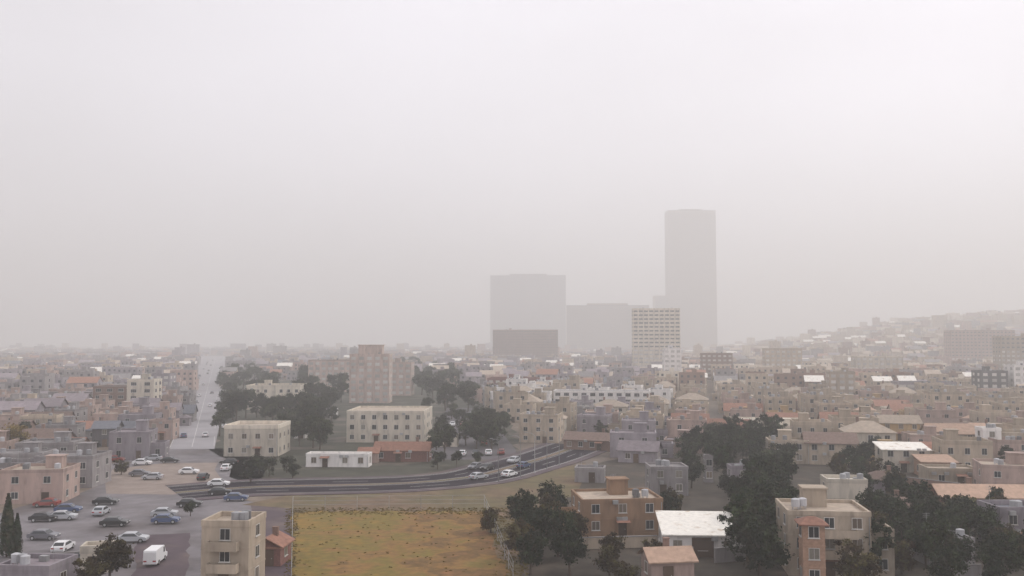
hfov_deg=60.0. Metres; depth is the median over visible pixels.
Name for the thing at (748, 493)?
broadleaf tree
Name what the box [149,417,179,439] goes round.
house
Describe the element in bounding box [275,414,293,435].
broadleaf tree
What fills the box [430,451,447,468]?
broadleaf tree
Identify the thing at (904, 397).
house
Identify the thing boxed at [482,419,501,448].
broadleaf tree
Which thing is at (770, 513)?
broadleaf tree
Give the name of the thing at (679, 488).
window
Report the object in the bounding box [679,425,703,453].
broadleaf tree
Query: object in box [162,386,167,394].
house
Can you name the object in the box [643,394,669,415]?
house
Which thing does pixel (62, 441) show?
house
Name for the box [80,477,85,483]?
window
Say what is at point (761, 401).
house
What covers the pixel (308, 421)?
broadleaf tree
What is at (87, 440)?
house
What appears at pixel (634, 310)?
window
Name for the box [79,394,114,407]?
house
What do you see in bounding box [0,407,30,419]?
house
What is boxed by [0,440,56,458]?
house
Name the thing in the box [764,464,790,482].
broadleaf tree
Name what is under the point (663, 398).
house
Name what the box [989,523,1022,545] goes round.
broadleaf tree
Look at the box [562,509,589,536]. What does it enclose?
broadleaf tree
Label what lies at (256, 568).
window
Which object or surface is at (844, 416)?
house
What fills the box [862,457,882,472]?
broadleaf tree
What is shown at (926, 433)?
house
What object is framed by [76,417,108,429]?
house
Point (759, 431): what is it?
broadleaf tree
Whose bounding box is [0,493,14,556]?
cypress tree
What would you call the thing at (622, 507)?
window
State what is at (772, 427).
broadleaf tree
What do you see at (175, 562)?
parking lot
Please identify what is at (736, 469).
house
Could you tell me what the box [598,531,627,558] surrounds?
broadleaf tree
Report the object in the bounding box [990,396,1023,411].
house
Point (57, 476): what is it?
house
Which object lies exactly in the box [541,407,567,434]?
house
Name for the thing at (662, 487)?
door
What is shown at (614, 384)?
house
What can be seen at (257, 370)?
broadleaf tree
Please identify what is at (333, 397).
broadleaf tree
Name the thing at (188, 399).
house
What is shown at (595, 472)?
hut
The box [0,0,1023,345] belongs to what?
sky
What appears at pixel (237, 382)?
broadleaf tree
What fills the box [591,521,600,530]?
window
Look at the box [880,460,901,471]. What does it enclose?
broadleaf tree
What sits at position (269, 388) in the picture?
park building
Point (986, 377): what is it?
apartment block
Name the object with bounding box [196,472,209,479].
parked car
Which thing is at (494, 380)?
apartment block
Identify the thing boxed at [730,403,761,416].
house
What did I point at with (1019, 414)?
house
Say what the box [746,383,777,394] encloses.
house
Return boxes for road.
[168,443,595,497]
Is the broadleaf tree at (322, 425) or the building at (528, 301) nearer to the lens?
the broadleaf tree at (322, 425)
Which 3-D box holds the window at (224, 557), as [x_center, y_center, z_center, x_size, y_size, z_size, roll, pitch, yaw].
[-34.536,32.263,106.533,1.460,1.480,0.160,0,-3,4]
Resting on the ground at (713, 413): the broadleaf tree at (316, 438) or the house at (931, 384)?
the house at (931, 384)
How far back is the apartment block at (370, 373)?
431.67 m
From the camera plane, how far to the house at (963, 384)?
425.56 m
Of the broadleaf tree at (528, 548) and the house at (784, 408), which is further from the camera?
the house at (784, 408)
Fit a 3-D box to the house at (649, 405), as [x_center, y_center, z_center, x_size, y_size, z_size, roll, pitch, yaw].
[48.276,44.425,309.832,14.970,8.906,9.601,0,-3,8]
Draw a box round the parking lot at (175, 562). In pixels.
[131,533,190,575]
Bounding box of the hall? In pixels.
[346,406,432,442]
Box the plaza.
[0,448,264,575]
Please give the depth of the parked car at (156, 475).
191.76 m
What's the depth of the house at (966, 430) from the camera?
240.57 m
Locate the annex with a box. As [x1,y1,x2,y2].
[373,437,432,461]
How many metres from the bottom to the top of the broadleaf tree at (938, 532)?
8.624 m
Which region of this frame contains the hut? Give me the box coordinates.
[574,453,605,482]
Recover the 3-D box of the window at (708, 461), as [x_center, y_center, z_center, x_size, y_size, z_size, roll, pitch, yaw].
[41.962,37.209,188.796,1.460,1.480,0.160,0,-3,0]
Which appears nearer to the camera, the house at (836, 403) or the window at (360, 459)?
the window at (360, 459)
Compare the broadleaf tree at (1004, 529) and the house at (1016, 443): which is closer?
the broadleaf tree at (1004, 529)
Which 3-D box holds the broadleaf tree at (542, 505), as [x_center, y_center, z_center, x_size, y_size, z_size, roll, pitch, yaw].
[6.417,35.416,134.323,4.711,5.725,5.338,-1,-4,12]
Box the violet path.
[251,505,291,575]
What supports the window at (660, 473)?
in the house at (663, 475)
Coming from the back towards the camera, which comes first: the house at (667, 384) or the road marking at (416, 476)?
the house at (667, 384)
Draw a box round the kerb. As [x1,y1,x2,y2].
[168,443,598,497]
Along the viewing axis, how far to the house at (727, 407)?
343.88 m
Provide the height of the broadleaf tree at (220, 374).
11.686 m
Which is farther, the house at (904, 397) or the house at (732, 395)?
the house at (904, 397)
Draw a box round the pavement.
[166,443,606,500]
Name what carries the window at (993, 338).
in the apartment block at (1008, 350)
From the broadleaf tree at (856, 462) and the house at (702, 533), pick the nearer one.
the house at (702, 533)
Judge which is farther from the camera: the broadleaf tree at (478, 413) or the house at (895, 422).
the broadleaf tree at (478, 413)
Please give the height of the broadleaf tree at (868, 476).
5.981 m
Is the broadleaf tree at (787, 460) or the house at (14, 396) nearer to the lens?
the broadleaf tree at (787, 460)
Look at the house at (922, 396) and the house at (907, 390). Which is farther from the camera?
the house at (907, 390)
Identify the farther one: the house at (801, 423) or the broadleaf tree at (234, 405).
the broadleaf tree at (234, 405)
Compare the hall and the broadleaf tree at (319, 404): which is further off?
the broadleaf tree at (319, 404)
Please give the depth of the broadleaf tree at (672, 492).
153.61 m
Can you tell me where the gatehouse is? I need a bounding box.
[440,433,458,446]
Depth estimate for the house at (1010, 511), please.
128.41 m
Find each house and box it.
[0,389,12,397]
[0,401,45,411]
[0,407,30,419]
[0,416,36,429]
[0,428,19,448]
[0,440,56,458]
[0,448,45,469]
[0,454,80,503]
[0,535,77,575]
[5,393,26,400]
[7,387,22,393]
[10,385,31,390]
[10,388,47,396]
[15,393,42,400]
[15,429,85,450]
[19,413,62,424]
[22,391,49,396]
[22,424,76,437]
[24,398,68,408]
[31,408,76,418]
[33,440,111,487]
[36,414,85,436]
[37,392,57,397]
[44,402,87,420]
[49,382,73,392]
[51,393,92,401]
[61,388,83,392]
[63,399,101,420]
[71,437,89,441]
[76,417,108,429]
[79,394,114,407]
[85,421,135,439]
[90,417,124,446]
[92,406,137,420]
[98,400,139,411]
[108,419,169,459]
[118,397,149,408]
[118,406,161,420]
[130,398,162,402]
[138,401,175,417]
[149,403,191,425]
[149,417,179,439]
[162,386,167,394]
[162,390,182,402]
[164,382,183,394]
[180,389,195,404]
[183,404,197,421]
[200,509,266,575]
[474,384,494,402]
[476,379,486,385]
[484,382,509,407]
[490,387,504,407]
[493,386,527,411]
[496,398,535,422]
[506,375,527,386]
[512,379,535,389]
[518,384,534,390]
[518,391,543,402]
[519,407,562,442]
[524,387,546,400]
[528,387,551,400]
[529,380,544,386]
[534,377,552,384]
[536,396,576,430]
[538,381,565,392]
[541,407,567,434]
[552,476,662,536]
[553,375,581,388]
[569,395,593,404]
[576,406,618,431]
[585,403,618,422]
[588,383,609,388]
[593,397,628,412]
[601,381,619,388]
[603,382,617,386]
[607,408,664,432]
[610,422,673,457]
[618,396,629,410]
[618,405,660,422]
[621,380,642,389]
[622,411,667,440]
[623,376,643,389]
[627,376,652,389]
[629,402,670,428]
[630,394,665,415]
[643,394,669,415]
[645,459,688,495]
[646,385,672,408]
[649,393,669,401]
[653,383,674,395]
[655,510,740,557]
[656,379,675,392]
[664,429,703,453]
[666,413,689,435]
[668,398,708,415]
[670,410,706,436]
[671,387,704,408]
[671,410,709,417]
[675,385,705,396]
[675,404,705,412]
[676,391,708,401]
[677,380,705,390]
[689,388,701,391]
[703,454,713,482]
[707,415,750,427]
[712,393,716,400]
[717,380,746,401]
[717,390,753,412]
[721,387,743,401]
[723,400,763,416]
[725,393,755,402]
[727,459,753,488]
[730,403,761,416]
[731,417,761,422]
[746,381,767,392]
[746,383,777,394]
[753,383,783,402]
[760,400,799,414]
[763,391,795,416]
[763,418,790,436]
[765,429,809,463]
[766,410,808,417]
[767,405,798,412]
[775,484,894,575]
[778,383,799,389]
[784,385,800,392]
[788,390,797,394]
[789,387,809,392]
[790,412,831,436]
[794,516,829,575]
[797,389,820,411]
[800,386,842,418]
[801,431,859,464]
[808,380,825,392]
[813,396,852,418]
[817,408,858,418]
[820,472,867,502]
[828,409,878,431]
[838,416,897,444]
[840,417,868,427]
[843,394,861,398]
[843,394,872,409]
[852,406,893,414]
[855,386,872,390]
[858,385,888,396]
[858,439,892,462]
[859,393,889,398]
[862,409,893,415]
[864,396,899,399]
[867,465,906,493]
[872,441,931,472]
[873,397,909,409]
[875,411,922,440]
[879,380,896,388]
[881,385,893,390]
[887,401,926,414]
[887,490,911,507]
[889,385,915,392]
[889,390,913,397]
[898,393,915,401]
[899,409,904,414]
[901,425,942,441]
[903,390,923,403]
[904,403,934,414]
[910,513,975,564]
[911,454,958,474]
[914,378,943,390]
[914,401,955,417]
[918,462,972,483]
[919,423,974,436]
[919,441,931,449]
[920,388,943,402]
[921,415,969,425]
[924,386,965,406]
[930,428,992,465]
[942,419,978,423]
[944,381,976,390]
[946,402,978,417]
[963,404,1015,422]
[964,387,987,391]
[966,391,987,406]
[967,419,987,425]
[972,451,1023,483]
[974,423,1001,439]
[975,391,1022,405]
[977,489,1023,545]
[982,388,1023,397]
[986,423,1023,437]
[988,428,1023,458]
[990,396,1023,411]
[996,410,1023,422]
[1002,417,1023,428]
[1009,382,1023,397]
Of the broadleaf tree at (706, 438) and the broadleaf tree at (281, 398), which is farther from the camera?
the broadleaf tree at (281, 398)
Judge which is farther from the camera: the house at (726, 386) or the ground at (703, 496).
the house at (726, 386)
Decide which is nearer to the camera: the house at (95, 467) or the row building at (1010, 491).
the row building at (1010, 491)
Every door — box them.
[41,492,48,499]
[102,439,106,446]
[136,451,140,458]
[159,433,163,439]
[255,449,259,455]
[265,550,273,565]
[322,458,327,466]
[395,454,400,461]
[542,436,546,442]
[589,472,594,482]
[597,443,600,450]
[618,523,626,535]
[633,454,638,462]
[660,485,666,493]
[663,566,673,575]
[826,562,834,575]
[901,463,906,472]
[958,477,964,483]
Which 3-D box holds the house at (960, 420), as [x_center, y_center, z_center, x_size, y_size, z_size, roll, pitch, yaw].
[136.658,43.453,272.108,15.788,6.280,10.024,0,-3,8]
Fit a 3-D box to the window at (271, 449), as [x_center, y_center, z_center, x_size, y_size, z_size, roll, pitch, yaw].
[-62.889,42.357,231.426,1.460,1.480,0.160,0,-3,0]
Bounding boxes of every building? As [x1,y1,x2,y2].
[246,380,306,409]
[306,451,371,466]
[928,477,1023,502]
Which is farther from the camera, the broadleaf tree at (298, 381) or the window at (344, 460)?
the broadleaf tree at (298, 381)
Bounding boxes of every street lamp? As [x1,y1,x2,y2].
[490,438,498,481]
[510,435,520,476]
[524,432,534,472]
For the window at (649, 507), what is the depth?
137.59 m
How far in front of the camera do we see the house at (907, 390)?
413.41 m
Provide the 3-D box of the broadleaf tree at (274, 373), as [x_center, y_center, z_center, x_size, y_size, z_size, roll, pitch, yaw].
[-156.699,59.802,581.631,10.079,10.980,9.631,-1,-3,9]
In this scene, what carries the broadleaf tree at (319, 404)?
on the park lawn at (336, 440)
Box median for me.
[176,449,569,492]
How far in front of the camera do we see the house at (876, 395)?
407.67 m
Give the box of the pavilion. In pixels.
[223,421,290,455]
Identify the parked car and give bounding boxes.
[26,528,60,539]
[28,511,57,521]
[32,497,60,506]
[50,540,75,552]
[51,510,77,520]
[53,503,82,512]
[91,506,110,515]
[92,496,118,504]
[99,516,129,526]
[112,455,124,460]
[116,531,149,542]
[128,469,150,476]
[132,458,151,464]
[141,472,163,479]
[143,454,162,460]
[150,507,178,516]
[151,513,180,523]
[160,456,179,462]
[176,498,202,506]
[178,467,199,473]
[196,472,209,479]
[207,478,229,486]
[207,486,231,494]
[219,458,238,464]
[220,464,231,470]
[223,492,248,500]
[459,450,466,455]
[468,462,482,469]
[469,472,488,479]
[480,463,494,470]
[485,449,491,454]
[497,449,504,454]
[501,469,517,477]
[507,456,519,462]
[516,461,530,468]
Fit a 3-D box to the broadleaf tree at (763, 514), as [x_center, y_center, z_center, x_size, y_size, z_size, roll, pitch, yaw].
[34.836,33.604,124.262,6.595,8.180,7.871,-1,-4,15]
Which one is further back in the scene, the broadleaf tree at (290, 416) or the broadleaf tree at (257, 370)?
the broadleaf tree at (257, 370)
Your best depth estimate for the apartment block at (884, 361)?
610.77 m
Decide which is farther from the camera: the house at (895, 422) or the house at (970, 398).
the house at (970, 398)
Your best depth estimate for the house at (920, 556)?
119.73 m
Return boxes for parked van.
[143,545,166,564]
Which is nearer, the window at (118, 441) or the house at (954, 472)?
the house at (954, 472)
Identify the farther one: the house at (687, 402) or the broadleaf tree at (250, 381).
the broadleaf tree at (250, 381)
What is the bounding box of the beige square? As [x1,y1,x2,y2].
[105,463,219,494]
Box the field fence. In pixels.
[291,495,512,575]
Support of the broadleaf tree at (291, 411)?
on the park lawn at (336, 440)
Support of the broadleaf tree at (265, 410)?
on the park lawn at (336, 440)
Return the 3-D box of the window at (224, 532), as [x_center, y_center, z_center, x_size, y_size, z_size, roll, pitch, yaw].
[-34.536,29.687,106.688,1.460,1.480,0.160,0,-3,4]
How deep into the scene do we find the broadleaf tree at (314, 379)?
508.36 m
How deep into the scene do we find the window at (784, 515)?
116.26 m
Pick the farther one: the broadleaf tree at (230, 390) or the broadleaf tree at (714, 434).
the broadleaf tree at (230, 390)
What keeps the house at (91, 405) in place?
on the ground at (713, 413)
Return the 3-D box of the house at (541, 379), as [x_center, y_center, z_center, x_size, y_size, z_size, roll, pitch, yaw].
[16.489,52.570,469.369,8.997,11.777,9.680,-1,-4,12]
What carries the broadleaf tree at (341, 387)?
on the park lawn at (336, 440)
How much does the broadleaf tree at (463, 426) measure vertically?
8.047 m
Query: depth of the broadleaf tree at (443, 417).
292.23 m
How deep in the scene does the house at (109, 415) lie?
297.38 m
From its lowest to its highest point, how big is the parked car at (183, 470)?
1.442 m
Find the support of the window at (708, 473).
in the pump house at (708, 463)
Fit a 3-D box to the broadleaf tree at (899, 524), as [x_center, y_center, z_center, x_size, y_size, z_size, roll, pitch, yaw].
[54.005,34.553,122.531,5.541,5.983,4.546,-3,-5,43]
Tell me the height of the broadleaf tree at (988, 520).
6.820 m
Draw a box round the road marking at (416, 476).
[175,443,594,496]
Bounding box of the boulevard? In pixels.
[170,356,225,448]
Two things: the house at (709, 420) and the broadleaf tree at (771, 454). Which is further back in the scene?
the house at (709, 420)
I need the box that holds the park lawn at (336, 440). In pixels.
[212,380,521,479]
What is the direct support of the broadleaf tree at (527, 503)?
on the verge
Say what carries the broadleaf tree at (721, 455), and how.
on the ground at (703, 496)
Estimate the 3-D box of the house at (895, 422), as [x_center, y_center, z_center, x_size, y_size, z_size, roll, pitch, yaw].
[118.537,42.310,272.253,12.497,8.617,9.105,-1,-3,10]
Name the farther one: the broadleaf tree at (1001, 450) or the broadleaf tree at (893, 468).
the broadleaf tree at (1001, 450)
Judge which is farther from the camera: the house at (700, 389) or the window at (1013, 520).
the house at (700, 389)
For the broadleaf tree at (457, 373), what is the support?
on the ground at (713, 413)
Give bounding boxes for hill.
[789,317,1023,354]
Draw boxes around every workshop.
[577,399,594,414]
[616,440,662,462]
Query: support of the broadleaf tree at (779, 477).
on the ground at (703, 496)
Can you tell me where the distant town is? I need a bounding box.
[0,309,1023,396]
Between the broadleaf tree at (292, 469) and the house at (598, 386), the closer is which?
the broadleaf tree at (292, 469)
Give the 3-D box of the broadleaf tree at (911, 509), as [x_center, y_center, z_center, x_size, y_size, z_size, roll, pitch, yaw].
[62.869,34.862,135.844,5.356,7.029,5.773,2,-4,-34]
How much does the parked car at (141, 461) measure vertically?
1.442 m
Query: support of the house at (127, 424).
on the ground at (713, 413)
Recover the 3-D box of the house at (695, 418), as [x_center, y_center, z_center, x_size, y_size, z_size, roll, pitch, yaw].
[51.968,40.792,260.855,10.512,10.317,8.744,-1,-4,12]
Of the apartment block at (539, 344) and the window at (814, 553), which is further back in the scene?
the apartment block at (539, 344)
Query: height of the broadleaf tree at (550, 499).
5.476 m
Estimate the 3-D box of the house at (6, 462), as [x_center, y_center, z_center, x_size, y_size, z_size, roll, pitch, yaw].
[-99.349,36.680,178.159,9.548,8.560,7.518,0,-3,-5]
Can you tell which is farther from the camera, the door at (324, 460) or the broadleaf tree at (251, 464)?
the door at (324, 460)
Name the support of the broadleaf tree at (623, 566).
on the ground at (703, 496)
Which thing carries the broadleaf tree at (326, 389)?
on the park lawn at (336, 440)
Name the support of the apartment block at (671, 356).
on the ground at (713, 413)
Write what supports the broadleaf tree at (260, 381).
on the park lawn at (336, 440)
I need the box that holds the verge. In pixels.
[243,463,585,575]
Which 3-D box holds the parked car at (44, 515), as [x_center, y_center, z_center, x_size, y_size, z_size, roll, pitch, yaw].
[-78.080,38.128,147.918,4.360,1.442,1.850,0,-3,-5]
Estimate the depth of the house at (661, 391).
393.30 m
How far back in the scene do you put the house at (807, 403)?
322.59 m
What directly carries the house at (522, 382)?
on the ground at (713, 413)
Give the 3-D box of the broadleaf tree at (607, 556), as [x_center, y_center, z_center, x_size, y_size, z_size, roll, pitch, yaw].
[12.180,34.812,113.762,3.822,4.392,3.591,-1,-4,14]
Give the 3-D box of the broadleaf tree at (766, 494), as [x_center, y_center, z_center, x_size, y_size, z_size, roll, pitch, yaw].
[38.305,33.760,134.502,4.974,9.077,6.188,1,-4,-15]
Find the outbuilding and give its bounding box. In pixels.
[637,537,698,575]
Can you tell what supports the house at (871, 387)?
on the ground at (713, 413)
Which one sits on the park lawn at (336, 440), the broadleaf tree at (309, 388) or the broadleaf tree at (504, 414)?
the broadleaf tree at (309, 388)
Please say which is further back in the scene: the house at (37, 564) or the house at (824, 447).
the house at (824, 447)
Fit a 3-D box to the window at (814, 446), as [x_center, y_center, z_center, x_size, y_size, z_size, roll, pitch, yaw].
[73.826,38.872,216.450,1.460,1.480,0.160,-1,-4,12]
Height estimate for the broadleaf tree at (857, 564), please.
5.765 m
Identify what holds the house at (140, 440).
on the ground at (713, 413)
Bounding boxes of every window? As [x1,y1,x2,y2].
[11,477,18,483]
[11,492,18,499]
[42,476,50,483]
[60,570,66,575]
[79,462,85,468]
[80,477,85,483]
[116,437,121,443]
[137,437,141,442]
[218,552,229,562]
[219,528,230,540]
[228,433,232,438]
[228,447,232,452]
[241,447,246,452]
[242,433,246,438]
[255,433,259,438]
[255,544,259,558]
[255,565,258,575]
[256,523,260,536]
[268,447,273,452]
[269,433,273,438]
[284,545,287,556]
[311,457,315,462]
[342,457,347,463]
[357,457,363,463]
[493,331,556,355]
[591,504,600,513]
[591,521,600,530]
[618,504,626,513]
[625,453,629,458]
[632,310,679,350]
[644,560,647,574]
[645,503,653,512]
[645,520,654,529]
[657,470,663,477]
[662,449,667,454]
[673,540,681,545]
[676,470,681,477]
[676,484,682,491]
[706,459,711,465]
[706,471,712,478]
[783,512,785,525]
[796,455,802,460]
[808,526,819,538]
[809,548,820,560]
[809,569,819,575]
[812,444,816,449]
[812,455,817,460]
[824,517,834,528]
[825,539,835,549]
[829,445,834,450]
[851,518,862,529]
[852,539,862,548]
[877,559,888,570]
[888,451,893,456]
[903,451,908,456]
[938,475,944,480]
[944,332,1013,355]
[948,447,953,454]
[965,448,969,454]
[982,448,987,455]
[989,431,995,437]
[993,338,1023,352]
[994,471,1000,477]
[1009,515,1017,524]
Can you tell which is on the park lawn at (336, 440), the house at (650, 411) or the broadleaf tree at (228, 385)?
the broadleaf tree at (228, 385)
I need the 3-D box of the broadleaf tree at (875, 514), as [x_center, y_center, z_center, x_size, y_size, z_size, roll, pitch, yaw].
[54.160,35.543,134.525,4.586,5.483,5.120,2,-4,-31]
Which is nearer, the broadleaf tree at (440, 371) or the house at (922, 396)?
the house at (922, 396)
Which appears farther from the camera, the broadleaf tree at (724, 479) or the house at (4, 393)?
the house at (4, 393)
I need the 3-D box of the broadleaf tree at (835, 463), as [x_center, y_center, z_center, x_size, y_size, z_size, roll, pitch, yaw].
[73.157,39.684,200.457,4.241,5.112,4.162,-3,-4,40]
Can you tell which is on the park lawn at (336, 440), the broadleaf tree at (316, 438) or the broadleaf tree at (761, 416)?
the broadleaf tree at (316, 438)
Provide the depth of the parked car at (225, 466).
204.95 m
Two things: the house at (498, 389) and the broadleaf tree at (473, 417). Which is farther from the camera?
the house at (498, 389)
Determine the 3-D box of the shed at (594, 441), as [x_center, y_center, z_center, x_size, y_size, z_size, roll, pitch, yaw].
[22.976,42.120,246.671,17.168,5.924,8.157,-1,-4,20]
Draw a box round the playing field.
[287,510,513,575]
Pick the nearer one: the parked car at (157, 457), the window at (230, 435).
the parked car at (157, 457)
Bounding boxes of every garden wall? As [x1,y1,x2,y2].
[54,548,133,562]
[579,535,656,548]
[714,545,745,562]
[906,477,959,485]
[929,564,981,575]
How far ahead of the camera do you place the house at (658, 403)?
318.71 m
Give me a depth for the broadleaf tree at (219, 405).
335.81 m
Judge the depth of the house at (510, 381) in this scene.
469.48 m
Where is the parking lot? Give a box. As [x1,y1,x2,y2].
[431,408,515,459]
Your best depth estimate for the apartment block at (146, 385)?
357.87 m
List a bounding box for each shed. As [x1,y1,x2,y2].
[80,540,114,572]
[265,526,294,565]
[357,447,380,462]
[562,428,609,450]
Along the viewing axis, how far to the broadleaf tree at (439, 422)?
268.37 m
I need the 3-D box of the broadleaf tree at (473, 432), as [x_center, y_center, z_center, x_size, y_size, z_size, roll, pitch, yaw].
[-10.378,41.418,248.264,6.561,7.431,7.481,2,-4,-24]
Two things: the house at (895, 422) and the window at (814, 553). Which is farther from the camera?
the house at (895, 422)
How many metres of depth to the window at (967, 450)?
202.16 m
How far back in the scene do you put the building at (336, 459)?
211.91 m
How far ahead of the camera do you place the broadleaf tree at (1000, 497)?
137.67 m
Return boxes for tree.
[0,422,30,441]
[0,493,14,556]
[9,513,22,558]
[18,420,31,427]
[72,557,111,575]
[91,533,135,575]
[113,459,129,474]
[183,500,195,515]
[210,407,232,435]
[214,400,229,414]
[215,371,227,382]
[215,375,228,389]
[217,388,243,397]
[219,395,245,419]
[220,382,241,391]
[221,389,253,420]
[227,373,237,381]
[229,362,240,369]
[229,379,241,388]
[234,369,251,389]
[238,455,266,481]
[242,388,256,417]
[244,366,255,380]
[246,379,255,384]
[249,397,262,417]
[251,365,263,379]
[253,378,264,383]
[253,453,268,473]
[257,393,271,404]
[259,403,272,420]
[260,373,270,378]
[263,456,277,475]
[266,375,279,381]
[266,398,282,420]
[269,371,280,381]
[270,396,285,414]
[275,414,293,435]
[276,412,298,426]
[278,454,296,472]
[284,407,302,422]
[286,393,294,406]
[286,464,301,477]
[290,419,302,440]
[290,421,307,445]
[291,377,304,382]
[292,390,315,408]
[295,372,307,382]
[297,363,307,374]
[301,380,317,396]
[301,414,318,447]
[305,374,319,383]
[307,415,333,449]
[310,398,329,417]
[314,382,326,396]
[314,417,333,443]
[320,385,339,395]
[321,391,340,407]
[324,405,339,422]
[326,374,337,387]
[334,372,348,384]
[336,380,348,401]
[411,374,430,394]
[414,364,420,375]
[421,397,434,405]
[423,370,433,377]
[424,377,443,398]
[426,427,441,449]
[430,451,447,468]
[432,423,457,460]
[433,369,451,382]
[433,414,449,425]
[433,418,446,430]
[435,372,445,387]
[436,382,456,406]
[436,383,456,410]
[444,402,457,418]
[445,369,462,386]
[447,362,455,368]
[450,450,461,467]
[451,408,468,426]
[454,384,479,411]
[457,418,472,444]
[458,380,476,401]
[463,410,484,420]
[465,423,487,448]
[469,413,493,442]
[471,406,482,413]
[472,451,483,461]
[474,418,496,446]
[479,507,500,532]
[480,405,498,416]
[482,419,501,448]
[483,414,509,438]
[498,411,512,435]
[502,518,534,561]
[505,488,538,519]
[511,493,538,519]
[513,508,548,534]
[514,529,548,575]
[537,479,568,506]
[537,492,563,508]
[537,504,584,556]
[538,504,569,540]
[549,528,590,575]
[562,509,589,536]
[592,543,621,575]
[594,422,608,432]
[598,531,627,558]
[609,559,641,575]
[642,538,662,546]
[659,486,677,496]
[659,491,681,510]
[669,494,684,510]
[673,436,700,459]
[678,447,701,463]
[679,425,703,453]
[684,458,706,487]
[697,431,722,460]
[701,421,722,431]
[703,438,726,469]
[705,429,722,441]
[710,441,735,473]
[712,424,724,443]
[717,472,741,499]
[717,493,765,566]
[718,422,739,449]
[723,414,746,430]
[725,431,741,459]
[725,475,762,498]
[727,486,752,516]
[730,513,795,575]
[732,484,761,499]
[734,429,752,458]
[736,466,774,488]
[737,428,761,459]
[740,453,771,476]
[743,419,759,431]
[748,481,778,521]
[751,447,792,467]
[751,454,777,470]
[752,426,768,449]
[755,413,772,435]
[757,499,777,541]
[764,414,787,436]
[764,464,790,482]
[765,480,796,503]
[766,486,782,521]
[767,471,799,496]
[767,494,789,524]
[768,442,798,456]
[776,453,798,484]
[826,453,844,471]
[833,447,852,465]
[833,538,886,575]
[834,464,852,474]
[845,455,866,474]
[848,441,874,465]
[855,485,886,512]
[856,470,879,490]
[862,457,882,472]
[862,504,888,521]
[863,517,898,565]
[867,438,875,448]
[867,490,908,529]
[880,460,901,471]
[880,471,907,492]
[885,470,905,492]
[886,517,919,551]
[889,494,911,515]
[891,479,913,496]
[894,539,916,574]
[904,492,937,518]
[904,522,942,567]
[905,478,938,503]
[913,497,951,524]
[918,514,968,570]
[923,545,969,575]
[933,507,972,535]
[936,494,957,508]
[943,493,977,526]
[950,501,986,536]
[951,533,978,563]
[957,495,976,505]
[963,531,1014,575]
[970,503,1006,540]
[982,492,1008,499]
[985,485,1003,499]
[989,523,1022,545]
[997,445,1013,458]
[998,530,1023,571]
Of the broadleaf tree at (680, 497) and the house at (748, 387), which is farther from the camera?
the house at (748, 387)
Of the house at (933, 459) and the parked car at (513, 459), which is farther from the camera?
the parked car at (513, 459)
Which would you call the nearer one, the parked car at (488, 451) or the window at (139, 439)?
the window at (139, 439)
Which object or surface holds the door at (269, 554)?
in the house at (277, 547)
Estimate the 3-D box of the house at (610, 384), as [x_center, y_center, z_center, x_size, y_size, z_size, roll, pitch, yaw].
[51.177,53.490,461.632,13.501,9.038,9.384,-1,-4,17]
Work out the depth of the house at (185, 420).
315.10 m
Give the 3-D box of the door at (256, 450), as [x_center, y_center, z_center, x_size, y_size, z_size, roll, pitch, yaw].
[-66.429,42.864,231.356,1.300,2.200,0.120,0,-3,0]
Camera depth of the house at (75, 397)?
355.58 m
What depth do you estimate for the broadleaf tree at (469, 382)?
435.04 m
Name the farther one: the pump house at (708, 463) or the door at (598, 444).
the door at (598, 444)
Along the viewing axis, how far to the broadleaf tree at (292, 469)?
194.48 m
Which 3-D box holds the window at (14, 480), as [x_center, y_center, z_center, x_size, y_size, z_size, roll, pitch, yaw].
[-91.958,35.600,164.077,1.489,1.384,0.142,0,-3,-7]
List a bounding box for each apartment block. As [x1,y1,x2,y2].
[93,385,126,406]
[127,374,161,400]
[141,370,175,385]
[308,358,349,391]
[349,345,392,402]
[392,358,414,395]
[487,373,550,385]
[493,328,557,359]
[553,384,649,403]
[632,308,679,365]
[662,345,681,371]
[700,352,732,379]
[762,347,801,366]
[826,367,855,394]
[851,353,902,370]
[891,378,956,390]
[943,328,1014,360]
[971,366,1007,390]
[992,333,1023,369]
[1003,360,1023,387]
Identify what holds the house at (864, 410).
on the ground at (713, 413)
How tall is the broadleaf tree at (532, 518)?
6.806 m
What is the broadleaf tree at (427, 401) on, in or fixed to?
on the park lawn at (336, 440)
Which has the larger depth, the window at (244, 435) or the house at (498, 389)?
the house at (498, 389)
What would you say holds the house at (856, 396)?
on the ground at (713, 413)
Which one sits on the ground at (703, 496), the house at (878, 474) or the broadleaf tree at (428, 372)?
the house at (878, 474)
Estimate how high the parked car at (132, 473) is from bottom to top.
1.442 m
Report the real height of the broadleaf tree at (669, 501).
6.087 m
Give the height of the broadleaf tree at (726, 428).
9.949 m
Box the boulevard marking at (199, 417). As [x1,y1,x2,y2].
[170,365,217,445]
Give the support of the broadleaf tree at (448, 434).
on the park lawn at (336, 440)
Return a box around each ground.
[0,346,901,537]
[520,444,1023,575]
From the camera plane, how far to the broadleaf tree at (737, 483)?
147.27 m

